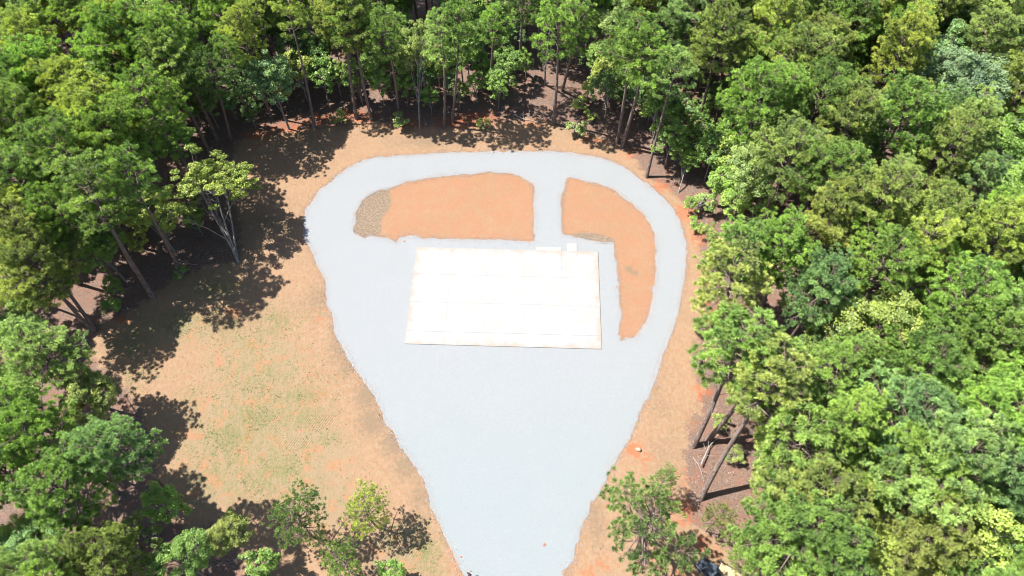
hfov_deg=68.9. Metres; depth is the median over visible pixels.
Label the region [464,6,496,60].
understory tree
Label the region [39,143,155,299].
pine tree
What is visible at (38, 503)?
pine tree
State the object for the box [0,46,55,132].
pine tree
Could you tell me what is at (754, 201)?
understory tree
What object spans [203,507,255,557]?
broadleaf tree
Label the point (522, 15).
pine tree
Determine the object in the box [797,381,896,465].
pine tree
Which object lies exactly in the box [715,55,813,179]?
broadleaf tree
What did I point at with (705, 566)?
utility vehicle
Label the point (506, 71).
understory tree
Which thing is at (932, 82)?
pine tree
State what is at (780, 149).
broadleaf tree
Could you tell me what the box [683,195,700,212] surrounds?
understory tree
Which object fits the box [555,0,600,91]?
pine tree
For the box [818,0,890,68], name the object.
pine tree
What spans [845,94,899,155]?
broadleaf tree
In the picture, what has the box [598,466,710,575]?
young pine tree
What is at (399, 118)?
shrub
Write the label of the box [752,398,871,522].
pine tree
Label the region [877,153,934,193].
broadleaf tree
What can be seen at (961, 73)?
broadleaf tree
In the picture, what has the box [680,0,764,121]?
pine tree
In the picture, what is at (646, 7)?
broadleaf tree
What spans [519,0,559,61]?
pine tree
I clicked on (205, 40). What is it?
pine tree
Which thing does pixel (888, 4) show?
pine tree
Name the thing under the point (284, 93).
understory tree
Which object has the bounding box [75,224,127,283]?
broadleaf tree
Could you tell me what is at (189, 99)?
understory tree
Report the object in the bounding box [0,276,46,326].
broadleaf tree
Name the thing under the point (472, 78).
understory tree
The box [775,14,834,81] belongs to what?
pine tree
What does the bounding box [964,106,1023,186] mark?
broadleaf tree
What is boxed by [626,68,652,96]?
understory tree
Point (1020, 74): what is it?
broadleaf tree
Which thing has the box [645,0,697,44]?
pine tree
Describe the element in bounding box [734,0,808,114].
pine tree
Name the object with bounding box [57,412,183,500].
pine tree
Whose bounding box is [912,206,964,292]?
understory tree
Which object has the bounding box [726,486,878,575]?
pine tree
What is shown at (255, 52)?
understory tree
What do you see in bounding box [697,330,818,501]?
pine tree
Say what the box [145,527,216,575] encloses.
broadleaf tree
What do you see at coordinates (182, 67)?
pine tree
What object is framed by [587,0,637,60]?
broadleaf tree
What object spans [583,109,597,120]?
shrub
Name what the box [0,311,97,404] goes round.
pine tree
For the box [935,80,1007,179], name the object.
pine tree
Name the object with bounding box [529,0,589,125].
pine tree
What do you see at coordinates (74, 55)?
broadleaf tree
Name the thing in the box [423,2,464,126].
pine tree
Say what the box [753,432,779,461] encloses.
understory tree
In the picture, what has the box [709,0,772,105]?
pine tree
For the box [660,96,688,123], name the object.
understory tree
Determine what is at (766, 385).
broadleaf tree
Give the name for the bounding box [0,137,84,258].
pine tree
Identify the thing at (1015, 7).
pine tree
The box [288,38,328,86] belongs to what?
understory tree
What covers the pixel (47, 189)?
pine tree
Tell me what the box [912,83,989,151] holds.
pine tree
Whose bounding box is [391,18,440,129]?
broadleaf tree
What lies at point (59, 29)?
pine tree
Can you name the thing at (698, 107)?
understory tree
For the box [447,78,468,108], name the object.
understory tree
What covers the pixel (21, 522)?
broadleaf tree
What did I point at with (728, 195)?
understory tree
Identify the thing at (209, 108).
understory tree
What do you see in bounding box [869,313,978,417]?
pine tree
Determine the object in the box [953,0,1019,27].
pine tree
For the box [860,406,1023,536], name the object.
pine tree
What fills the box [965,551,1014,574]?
understory tree
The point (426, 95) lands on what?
understory tree
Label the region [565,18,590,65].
understory tree
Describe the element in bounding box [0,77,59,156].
pine tree
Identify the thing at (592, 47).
understory tree
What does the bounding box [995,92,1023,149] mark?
broadleaf tree
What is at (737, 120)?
understory tree
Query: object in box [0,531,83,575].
pine tree
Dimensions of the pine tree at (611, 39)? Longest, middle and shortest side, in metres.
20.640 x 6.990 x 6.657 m
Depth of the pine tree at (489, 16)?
99.89 m
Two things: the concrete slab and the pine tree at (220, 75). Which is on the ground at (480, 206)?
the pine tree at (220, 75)
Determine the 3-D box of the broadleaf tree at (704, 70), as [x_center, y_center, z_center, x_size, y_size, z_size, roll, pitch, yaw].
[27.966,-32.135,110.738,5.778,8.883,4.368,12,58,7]
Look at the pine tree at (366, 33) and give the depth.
97.30 m
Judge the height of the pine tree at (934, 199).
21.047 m
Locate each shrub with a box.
[99,293,121,314]
[142,524,163,548]
[173,264,189,279]
[330,107,346,123]
[392,111,409,127]
[475,118,489,128]
[565,120,587,135]
[571,95,586,109]
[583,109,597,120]
[689,215,703,230]
[691,192,717,212]
[691,319,708,332]
[697,221,717,240]
[712,413,731,430]
[725,444,744,463]
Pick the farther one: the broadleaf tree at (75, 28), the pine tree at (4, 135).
the broadleaf tree at (75, 28)
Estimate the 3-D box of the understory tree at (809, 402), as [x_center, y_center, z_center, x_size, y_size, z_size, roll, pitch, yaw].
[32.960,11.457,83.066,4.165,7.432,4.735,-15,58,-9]
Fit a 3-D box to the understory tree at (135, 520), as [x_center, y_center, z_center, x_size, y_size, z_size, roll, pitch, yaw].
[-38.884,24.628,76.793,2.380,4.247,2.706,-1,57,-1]
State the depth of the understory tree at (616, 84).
109.10 m
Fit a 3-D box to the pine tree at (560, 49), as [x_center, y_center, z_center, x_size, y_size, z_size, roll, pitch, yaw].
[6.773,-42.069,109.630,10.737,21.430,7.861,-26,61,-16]
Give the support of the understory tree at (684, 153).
on the ground at (480, 206)
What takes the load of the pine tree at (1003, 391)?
on the ground at (480, 206)
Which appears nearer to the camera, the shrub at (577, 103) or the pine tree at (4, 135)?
the pine tree at (4, 135)
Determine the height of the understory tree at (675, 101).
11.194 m
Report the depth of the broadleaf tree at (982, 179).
83.90 m
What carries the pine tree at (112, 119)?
on the ground at (480, 206)
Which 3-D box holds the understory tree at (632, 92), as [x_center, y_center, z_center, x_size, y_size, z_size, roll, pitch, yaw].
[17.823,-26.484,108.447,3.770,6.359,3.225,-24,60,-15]
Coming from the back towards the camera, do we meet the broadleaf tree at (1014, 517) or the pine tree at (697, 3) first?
the pine tree at (697, 3)
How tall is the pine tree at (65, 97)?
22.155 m
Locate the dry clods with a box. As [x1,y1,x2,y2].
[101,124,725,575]
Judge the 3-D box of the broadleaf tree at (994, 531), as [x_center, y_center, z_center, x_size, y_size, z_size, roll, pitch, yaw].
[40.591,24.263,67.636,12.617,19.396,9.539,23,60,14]
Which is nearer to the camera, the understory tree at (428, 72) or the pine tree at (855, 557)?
the pine tree at (855, 557)
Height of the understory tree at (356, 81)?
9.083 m
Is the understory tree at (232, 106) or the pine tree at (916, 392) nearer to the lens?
the pine tree at (916, 392)
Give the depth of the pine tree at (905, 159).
84.09 m
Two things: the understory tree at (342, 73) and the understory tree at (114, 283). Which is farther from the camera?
the understory tree at (342, 73)
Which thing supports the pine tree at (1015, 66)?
on the ground at (480, 206)
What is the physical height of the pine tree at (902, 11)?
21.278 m
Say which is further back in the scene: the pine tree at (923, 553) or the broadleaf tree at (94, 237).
the broadleaf tree at (94, 237)
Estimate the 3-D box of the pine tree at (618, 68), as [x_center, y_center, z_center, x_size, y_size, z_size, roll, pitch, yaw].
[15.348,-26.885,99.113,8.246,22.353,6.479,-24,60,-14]
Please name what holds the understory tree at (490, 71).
on the ground at (480, 206)
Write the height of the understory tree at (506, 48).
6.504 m
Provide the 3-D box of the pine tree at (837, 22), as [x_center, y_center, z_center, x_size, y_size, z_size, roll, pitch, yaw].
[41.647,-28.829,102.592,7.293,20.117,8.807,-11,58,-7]
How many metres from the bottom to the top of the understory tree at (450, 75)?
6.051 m
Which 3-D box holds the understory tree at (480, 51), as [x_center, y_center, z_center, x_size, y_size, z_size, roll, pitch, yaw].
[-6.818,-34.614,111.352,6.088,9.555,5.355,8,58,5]
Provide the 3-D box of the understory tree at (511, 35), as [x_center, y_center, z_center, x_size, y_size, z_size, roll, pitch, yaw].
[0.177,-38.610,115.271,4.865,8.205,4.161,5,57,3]
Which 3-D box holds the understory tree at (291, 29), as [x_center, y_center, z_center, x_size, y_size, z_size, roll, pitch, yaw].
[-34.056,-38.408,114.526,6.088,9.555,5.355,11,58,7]
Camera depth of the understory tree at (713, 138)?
98.99 m
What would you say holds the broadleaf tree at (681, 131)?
on the ground at (480, 206)
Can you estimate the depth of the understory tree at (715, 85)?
105.95 m
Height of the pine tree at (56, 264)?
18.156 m
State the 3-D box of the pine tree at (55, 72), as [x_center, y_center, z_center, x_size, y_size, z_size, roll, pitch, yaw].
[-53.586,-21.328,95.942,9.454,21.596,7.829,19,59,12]
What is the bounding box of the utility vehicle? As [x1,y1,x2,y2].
[695,557,721,575]
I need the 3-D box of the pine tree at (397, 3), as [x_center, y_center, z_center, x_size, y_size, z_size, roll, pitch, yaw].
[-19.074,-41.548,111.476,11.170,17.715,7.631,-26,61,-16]
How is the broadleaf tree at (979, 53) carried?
on the ground at (480, 206)
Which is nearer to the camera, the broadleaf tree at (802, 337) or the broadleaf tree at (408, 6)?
the broadleaf tree at (802, 337)
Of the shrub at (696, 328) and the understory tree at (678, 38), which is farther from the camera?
the understory tree at (678, 38)
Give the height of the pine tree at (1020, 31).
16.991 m
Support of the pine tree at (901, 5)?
on the ground at (480, 206)
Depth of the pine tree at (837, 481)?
62.98 m
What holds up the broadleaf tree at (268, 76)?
on the ground at (480, 206)
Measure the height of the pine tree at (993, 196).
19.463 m
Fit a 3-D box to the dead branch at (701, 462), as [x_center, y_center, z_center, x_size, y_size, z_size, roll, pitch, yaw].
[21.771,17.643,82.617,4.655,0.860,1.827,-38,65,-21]
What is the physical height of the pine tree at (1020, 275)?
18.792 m
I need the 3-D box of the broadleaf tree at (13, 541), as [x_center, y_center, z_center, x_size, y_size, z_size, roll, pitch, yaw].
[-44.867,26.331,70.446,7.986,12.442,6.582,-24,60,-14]
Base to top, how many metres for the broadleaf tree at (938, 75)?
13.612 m
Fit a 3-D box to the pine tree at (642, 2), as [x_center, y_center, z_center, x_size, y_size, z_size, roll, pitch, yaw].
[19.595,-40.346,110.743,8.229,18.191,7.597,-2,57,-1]
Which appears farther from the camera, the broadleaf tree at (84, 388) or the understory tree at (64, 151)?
the understory tree at (64, 151)
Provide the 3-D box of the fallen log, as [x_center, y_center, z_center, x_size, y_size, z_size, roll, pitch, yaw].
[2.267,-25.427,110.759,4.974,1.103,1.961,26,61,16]
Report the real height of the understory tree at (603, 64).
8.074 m
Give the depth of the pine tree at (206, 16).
102.07 m
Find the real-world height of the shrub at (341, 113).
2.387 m
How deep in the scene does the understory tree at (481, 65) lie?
110.53 m
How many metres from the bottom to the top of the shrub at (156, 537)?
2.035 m
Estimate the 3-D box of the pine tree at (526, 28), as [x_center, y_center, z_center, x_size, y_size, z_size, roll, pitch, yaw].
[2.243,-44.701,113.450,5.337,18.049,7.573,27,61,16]
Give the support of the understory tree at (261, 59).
on the ground at (480, 206)
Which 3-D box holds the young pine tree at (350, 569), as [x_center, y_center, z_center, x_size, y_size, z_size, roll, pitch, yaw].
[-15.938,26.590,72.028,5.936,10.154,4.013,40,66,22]
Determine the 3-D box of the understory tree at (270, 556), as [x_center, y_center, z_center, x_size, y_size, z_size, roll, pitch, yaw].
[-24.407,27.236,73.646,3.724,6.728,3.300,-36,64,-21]
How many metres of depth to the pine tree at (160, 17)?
93.03 m
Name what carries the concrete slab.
on the gravel driveway
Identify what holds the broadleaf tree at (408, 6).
on the ground at (480, 206)
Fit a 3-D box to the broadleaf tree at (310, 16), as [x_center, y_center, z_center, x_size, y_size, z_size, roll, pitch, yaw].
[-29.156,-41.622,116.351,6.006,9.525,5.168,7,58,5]
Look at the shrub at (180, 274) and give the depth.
94.81 m
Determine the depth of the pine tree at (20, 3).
100.94 m
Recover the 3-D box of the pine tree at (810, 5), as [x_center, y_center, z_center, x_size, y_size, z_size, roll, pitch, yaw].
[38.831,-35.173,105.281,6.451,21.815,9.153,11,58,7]
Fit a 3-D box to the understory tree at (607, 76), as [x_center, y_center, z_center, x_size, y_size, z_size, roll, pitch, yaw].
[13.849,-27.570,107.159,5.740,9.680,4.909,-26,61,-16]
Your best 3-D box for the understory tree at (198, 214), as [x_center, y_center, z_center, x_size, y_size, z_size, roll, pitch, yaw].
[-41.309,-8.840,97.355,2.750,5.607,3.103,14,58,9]
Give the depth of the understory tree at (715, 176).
97.26 m
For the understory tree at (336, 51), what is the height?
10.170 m
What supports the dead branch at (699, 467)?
on the ground at (480, 206)
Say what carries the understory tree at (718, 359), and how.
on the ground at (480, 206)
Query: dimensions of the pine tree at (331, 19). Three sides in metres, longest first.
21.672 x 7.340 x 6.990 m
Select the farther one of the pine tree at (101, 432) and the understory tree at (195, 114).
the understory tree at (195, 114)
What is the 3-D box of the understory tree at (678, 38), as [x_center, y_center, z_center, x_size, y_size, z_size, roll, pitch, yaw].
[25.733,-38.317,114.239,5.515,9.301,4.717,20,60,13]
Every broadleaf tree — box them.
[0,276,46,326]
[0,297,43,325]
[0,315,56,384]
[0,361,47,440]
[0,500,62,565]
[0,521,63,573]
[28,265,77,311]
[48,192,109,267]
[58,365,120,430]
[60,16,83,37]
[67,50,110,76]
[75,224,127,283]
[79,52,140,136]
[85,171,138,226]
[116,180,179,254]
[129,92,179,132]
[131,0,185,30]
[145,116,196,170]
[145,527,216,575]
[160,143,260,262]
[185,42,226,96]
[188,3,227,55]
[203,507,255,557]
[236,49,299,129]
[306,1,320,20]
[371,1,413,43]
[383,0,413,17]
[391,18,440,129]
[438,0,462,6]
[440,21,485,90]
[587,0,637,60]
[638,1,662,17]
[650,117,689,167]
[651,46,686,76]
[687,45,721,93]
[725,125,790,221]
[744,355,794,396]
[767,102,821,162]
[796,299,864,371]
[800,164,872,242]
[800,281,926,384]
[835,461,906,517]
[844,36,900,87]
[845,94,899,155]
[857,214,891,254]
[862,515,929,575]
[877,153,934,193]
[895,62,943,132]
[904,484,1023,575]
[905,18,979,121]
[911,44,1013,154]
[919,12,974,89]
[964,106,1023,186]
[966,44,991,88]
[969,159,1023,210]
[980,3,1023,58]
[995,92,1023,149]
[995,478,1023,523]
[999,48,1023,104]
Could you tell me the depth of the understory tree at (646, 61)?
107.42 m
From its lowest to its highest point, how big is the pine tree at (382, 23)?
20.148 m
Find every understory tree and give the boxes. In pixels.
[52,141,89,184]
[100,274,124,298]
[120,509,143,540]
[124,223,148,255]
[138,34,197,90]
[139,480,192,524]
[142,203,170,233]
[155,93,198,122]
[170,81,207,127]
[182,204,204,234]
[188,77,218,128]
[199,64,224,90]
[220,89,238,120]
[223,54,253,106]
[237,97,260,127]
[237,547,281,575]
[241,51,266,93]
[252,87,273,105]
[253,0,280,52]
[255,52,274,74]
[274,3,309,42]
[274,30,312,81]
[274,80,291,105]
[276,49,313,100]
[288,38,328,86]
[295,18,331,56]
[306,54,333,102]
[317,9,349,63]
[323,57,345,96]
[338,63,352,90]
[340,57,371,104]
[360,42,388,90]
[366,61,392,106]
[374,558,407,575]
[378,45,396,79]
[394,43,422,91]
[394,66,415,105]
[414,62,436,90]
[419,86,439,113]
[422,55,448,89]
[442,71,461,94]
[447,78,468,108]
[448,0,485,30]
[452,21,484,76]
[463,71,487,102]
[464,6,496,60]
[471,51,490,80]
[472,0,519,47]
[482,58,498,94]
[486,68,508,108]
[489,36,511,62]
[491,59,517,95]
[493,46,524,87]
[498,12,527,59]
[519,46,534,79]
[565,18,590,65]
[578,48,601,72]
[581,76,594,101]
[585,28,611,68]
[585,67,625,118]
[589,0,620,37]
[590,56,615,97]
[597,78,623,107]
[608,53,627,78]
[622,87,646,119]
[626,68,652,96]
[633,76,680,134]
[634,44,666,75]
[639,73,682,147]
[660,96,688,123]
[665,25,695,44]
[668,134,707,192]
[679,97,694,124]
[679,144,698,175]
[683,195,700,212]
[686,108,715,143]
[687,92,712,123]
[693,130,738,180]
[695,121,729,163]
[705,338,732,366]
[706,163,734,200]
[708,76,736,120]
[709,133,744,181]
[716,112,766,146]
[718,178,749,222]
[735,168,762,202]
[736,177,787,221]
[752,457,770,486]
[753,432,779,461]
[775,273,835,322]
[799,367,833,404]
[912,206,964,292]
[920,372,992,425]
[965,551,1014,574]
[989,152,1023,202]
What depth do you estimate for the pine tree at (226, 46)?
95.33 m
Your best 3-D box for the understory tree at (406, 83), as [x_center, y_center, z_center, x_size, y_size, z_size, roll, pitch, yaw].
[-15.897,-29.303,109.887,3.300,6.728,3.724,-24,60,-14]
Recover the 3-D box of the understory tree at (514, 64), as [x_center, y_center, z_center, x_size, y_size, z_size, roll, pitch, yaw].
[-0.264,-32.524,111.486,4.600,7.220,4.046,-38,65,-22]
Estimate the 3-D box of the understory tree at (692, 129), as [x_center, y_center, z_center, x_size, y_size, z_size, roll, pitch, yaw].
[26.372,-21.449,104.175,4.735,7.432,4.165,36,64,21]
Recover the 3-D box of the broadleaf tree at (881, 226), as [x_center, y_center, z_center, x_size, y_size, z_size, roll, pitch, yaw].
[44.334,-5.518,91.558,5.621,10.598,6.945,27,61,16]
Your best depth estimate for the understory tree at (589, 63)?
112.21 m
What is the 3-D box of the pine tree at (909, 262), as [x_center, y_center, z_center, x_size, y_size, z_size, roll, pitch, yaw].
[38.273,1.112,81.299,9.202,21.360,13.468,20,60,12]
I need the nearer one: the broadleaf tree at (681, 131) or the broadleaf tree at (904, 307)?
the broadleaf tree at (904, 307)
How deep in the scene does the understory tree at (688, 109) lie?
105.04 m
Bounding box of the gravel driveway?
[303,150,686,575]
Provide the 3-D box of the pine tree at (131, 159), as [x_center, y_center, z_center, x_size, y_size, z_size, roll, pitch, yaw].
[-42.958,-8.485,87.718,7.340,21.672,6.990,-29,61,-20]
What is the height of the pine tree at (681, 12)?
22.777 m
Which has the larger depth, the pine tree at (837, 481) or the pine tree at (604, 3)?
the pine tree at (604, 3)
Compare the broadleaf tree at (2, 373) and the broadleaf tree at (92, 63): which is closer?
the broadleaf tree at (2, 373)
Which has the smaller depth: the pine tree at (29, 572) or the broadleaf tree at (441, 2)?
the pine tree at (29, 572)
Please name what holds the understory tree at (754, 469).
on the ground at (480, 206)
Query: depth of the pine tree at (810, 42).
91.62 m
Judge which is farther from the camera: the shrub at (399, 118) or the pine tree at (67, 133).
the shrub at (399, 118)
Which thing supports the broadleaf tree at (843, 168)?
on the ground at (480, 206)
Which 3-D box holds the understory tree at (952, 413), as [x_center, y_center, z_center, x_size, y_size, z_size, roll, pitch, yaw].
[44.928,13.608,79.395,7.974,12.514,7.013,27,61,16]
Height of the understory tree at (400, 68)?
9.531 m
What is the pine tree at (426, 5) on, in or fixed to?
on the ground at (480, 206)
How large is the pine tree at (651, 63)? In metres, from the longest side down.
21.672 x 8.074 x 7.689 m
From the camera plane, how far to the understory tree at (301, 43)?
109.87 m
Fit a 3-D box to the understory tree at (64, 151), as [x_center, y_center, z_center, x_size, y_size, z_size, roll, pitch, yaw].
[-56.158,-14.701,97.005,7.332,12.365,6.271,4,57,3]
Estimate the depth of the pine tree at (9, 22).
93.30 m
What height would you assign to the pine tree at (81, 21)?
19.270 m
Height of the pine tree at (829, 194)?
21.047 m
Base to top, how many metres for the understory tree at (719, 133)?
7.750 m
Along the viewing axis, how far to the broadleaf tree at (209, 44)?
106.20 m
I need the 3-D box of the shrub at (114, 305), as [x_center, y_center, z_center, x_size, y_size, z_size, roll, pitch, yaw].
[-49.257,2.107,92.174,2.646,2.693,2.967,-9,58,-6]
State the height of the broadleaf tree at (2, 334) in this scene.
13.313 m
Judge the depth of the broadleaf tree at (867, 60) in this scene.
102.71 m
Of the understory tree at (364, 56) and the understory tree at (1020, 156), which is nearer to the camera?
the understory tree at (1020, 156)
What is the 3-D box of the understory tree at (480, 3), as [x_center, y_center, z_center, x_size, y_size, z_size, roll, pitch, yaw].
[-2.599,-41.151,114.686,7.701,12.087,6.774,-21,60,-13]
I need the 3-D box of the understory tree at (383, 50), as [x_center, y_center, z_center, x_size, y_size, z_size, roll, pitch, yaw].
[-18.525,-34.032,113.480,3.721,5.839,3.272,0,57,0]
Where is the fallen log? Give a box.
[513,113,541,123]
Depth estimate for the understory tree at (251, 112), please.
106.86 m
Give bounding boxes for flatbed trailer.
[718,561,750,575]
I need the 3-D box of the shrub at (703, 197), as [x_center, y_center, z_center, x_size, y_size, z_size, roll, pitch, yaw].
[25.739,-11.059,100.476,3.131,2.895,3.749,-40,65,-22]
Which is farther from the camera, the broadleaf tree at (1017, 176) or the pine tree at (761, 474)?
the broadleaf tree at (1017, 176)
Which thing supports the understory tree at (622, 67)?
on the ground at (480, 206)
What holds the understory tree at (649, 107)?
on the ground at (480, 206)
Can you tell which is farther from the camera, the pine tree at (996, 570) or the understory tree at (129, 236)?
the understory tree at (129, 236)
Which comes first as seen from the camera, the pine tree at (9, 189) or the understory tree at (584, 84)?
the pine tree at (9, 189)
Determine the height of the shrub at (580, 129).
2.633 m
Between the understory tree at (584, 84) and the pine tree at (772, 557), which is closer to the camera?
the pine tree at (772, 557)
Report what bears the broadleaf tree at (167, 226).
on the ground at (480, 206)
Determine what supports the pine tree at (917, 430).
on the ground at (480, 206)
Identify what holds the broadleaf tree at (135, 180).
on the ground at (480, 206)
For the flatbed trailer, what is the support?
on the ground at (480, 206)
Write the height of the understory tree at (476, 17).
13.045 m
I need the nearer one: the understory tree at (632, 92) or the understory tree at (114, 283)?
the understory tree at (114, 283)
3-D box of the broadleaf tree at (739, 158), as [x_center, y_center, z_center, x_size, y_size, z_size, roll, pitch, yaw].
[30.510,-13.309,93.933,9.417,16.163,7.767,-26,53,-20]
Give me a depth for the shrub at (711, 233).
97.26 m
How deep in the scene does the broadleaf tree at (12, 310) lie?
84.51 m
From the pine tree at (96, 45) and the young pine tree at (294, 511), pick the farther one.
the pine tree at (96, 45)
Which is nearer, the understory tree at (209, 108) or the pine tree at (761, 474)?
the pine tree at (761, 474)
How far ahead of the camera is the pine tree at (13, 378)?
69.02 m
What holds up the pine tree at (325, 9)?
on the ground at (480, 206)
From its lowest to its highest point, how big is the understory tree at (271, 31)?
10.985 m
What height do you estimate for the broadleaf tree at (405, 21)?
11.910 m
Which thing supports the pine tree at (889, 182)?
on the ground at (480, 206)
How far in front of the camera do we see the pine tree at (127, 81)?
90.31 m
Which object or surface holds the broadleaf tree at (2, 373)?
on the ground at (480, 206)
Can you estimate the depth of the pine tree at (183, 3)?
102.99 m
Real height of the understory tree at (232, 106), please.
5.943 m
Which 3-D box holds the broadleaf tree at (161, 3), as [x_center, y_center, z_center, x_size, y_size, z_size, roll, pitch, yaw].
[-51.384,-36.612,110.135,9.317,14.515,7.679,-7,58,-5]
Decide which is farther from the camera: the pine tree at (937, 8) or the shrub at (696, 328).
the pine tree at (937, 8)
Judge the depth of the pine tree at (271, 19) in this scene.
106.15 m
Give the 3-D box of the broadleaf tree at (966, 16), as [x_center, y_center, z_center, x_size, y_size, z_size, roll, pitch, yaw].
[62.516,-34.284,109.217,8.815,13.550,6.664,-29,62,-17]
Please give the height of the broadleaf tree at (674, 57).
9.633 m
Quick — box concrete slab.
[405,243,601,348]
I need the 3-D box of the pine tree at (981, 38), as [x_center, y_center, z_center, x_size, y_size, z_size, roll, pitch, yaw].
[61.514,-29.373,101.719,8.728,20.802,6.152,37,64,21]
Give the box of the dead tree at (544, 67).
[538,31,549,85]
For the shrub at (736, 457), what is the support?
on the ground at (480, 206)
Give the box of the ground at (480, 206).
[0,0,1022,575]
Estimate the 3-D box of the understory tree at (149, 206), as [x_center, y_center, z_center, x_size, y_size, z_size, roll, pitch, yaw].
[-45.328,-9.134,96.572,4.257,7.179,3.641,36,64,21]
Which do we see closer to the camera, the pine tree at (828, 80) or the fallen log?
the pine tree at (828, 80)
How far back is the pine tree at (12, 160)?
88.02 m
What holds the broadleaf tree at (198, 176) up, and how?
on the ground at (480, 206)
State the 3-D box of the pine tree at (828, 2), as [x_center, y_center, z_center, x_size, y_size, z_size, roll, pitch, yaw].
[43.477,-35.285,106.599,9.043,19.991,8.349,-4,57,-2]
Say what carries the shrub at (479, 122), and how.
on the ground at (480, 206)
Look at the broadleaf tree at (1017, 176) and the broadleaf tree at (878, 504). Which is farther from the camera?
the broadleaf tree at (1017, 176)
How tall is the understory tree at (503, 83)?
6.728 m
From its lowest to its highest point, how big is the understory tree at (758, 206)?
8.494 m
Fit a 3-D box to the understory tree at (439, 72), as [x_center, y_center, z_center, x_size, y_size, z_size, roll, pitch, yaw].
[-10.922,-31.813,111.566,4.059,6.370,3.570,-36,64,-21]
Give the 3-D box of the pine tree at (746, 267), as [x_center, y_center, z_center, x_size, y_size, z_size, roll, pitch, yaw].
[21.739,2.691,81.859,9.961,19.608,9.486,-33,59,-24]
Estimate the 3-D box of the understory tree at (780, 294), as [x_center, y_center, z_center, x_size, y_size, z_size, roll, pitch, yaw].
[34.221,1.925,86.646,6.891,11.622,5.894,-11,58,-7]
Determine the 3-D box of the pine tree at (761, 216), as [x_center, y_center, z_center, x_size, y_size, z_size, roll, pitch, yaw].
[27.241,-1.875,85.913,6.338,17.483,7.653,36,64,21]
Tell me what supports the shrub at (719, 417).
on the ground at (480, 206)
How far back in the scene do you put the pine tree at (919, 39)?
92.53 m
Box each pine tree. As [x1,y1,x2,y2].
[0,0,32,9]
[0,0,56,47]
[0,4,72,91]
[0,29,77,108]
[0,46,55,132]
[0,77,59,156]
[0,121,44,202]
[0,134,22,187]
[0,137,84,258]
[0,182,81,285]
[0,194,96,331]
[0,221,91,330]
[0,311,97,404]
[0,363,51,448]
[0,378,118,494]
[0,428,133,551]
[0,432,72,509]
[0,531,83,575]
[1,105,117,233]
[19,0,72,52]
[19,176,122,284]
[19,552,63,575]
[21,53,134,176]
[34,0,116,60]
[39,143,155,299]
[44,520,154,575]
[50,91,161,221]
[52,69,153,204]
[53,0,123,89]
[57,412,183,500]
[65,0,184,98]
[66,0,154,98]
[83,0,163,92]
[84,139,180,270]
[104,58,192,177]
[125,0,218,139]
[135,25,211,153]
[147,0,196,64]
[187,46,241,140]
[189,0,252,87]
[189,2,211,51]
[200,32,250,122]
[212,0,272,117]
[220,0,285,56]
[261,478,327,549]
[267,0,315,128]
[273,0,316,38]
[308,0,372,102]
[312,533,364,575]
[321,0,370,119]
[327,0,378,121]
[338,479,389,540]
[363,0,407,52]
[364,4,408,114]
[414,0,418,23]
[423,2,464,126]
[425,0,428,14]
[439,0,486,122]
[477,1,515,89]
[495,0,551,71]
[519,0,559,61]
[524,1,527,42]
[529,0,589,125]
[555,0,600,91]
[559,0,562,57]
[579,0,616,56]
[597,6,661,143]
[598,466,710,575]
[606,0,649,99]
[612,13,671,148]
[628,0,673,27]
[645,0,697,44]
[645,44,699,178]
[647,460,681,495]
[656,0,762,103]
[675,0,711,83]
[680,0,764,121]
[686,301,785,448]
[689,235,774,366]
[696,214,776,297]
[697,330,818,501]
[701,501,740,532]
[705,333,806,441]
[706,304,759,379]
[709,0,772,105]
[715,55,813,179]
[717,517,761,575]
[725,23,798,135]
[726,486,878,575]
[728,206,783,305]
[729,203,820,305]
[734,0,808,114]
[739,445,821,545]
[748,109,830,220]
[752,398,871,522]
[753,20,847,109]
[759,451,878,548]
[769,0,824,85]
[774,52,865,188]
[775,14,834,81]
[776,507,880,575]
[779,242,862,351]
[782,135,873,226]
[782,328,883,428]
[788,162,882,282]
[795,0,867,43]
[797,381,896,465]
[800,75,887,212]
[802,3,858,77]
[817,158,928,283]
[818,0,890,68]
[824,212,935,339]
[839,0,913,74]
[839,415,976,525]
[842,67,949,208]
[843,358,971,513]
[849,0,896,47]
[855,0,939,93]
[855,149,923,245]
[860,207,966,332]
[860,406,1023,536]
[863,468,984,575]
[869,0,937,89]
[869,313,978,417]
[872,0,931,72]
[875,75,936,163]
[880,0,947,91]
[885,174,973,274]
[885,179,991,293]
[892,0,980,79]
[902,101,994,220]
[907,239,1023,374]
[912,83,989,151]
[930,290,1023,382]
[931,0,976,34]
[932,194,1023,312]
[934,542,1023,575]
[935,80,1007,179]
[939,420,1023,527]
[943,350,1023,472]
[950,5,1023,63]
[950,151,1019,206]
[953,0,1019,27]
[967,184,1023,240]
[969,0,1023,54]
[970,38,1023,154]
[971,318,1023,434]
[976,282,1023,377]
[984,260,1023,330]
[1005,24,1023,49]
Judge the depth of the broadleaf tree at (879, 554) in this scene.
66.92 m
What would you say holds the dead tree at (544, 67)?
on the ground at (480, 206)
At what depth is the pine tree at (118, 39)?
94.71 m
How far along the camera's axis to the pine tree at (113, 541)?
64.23 m
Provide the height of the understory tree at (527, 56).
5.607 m
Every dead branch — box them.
[693,457,708,480]
[696,436,724,464]

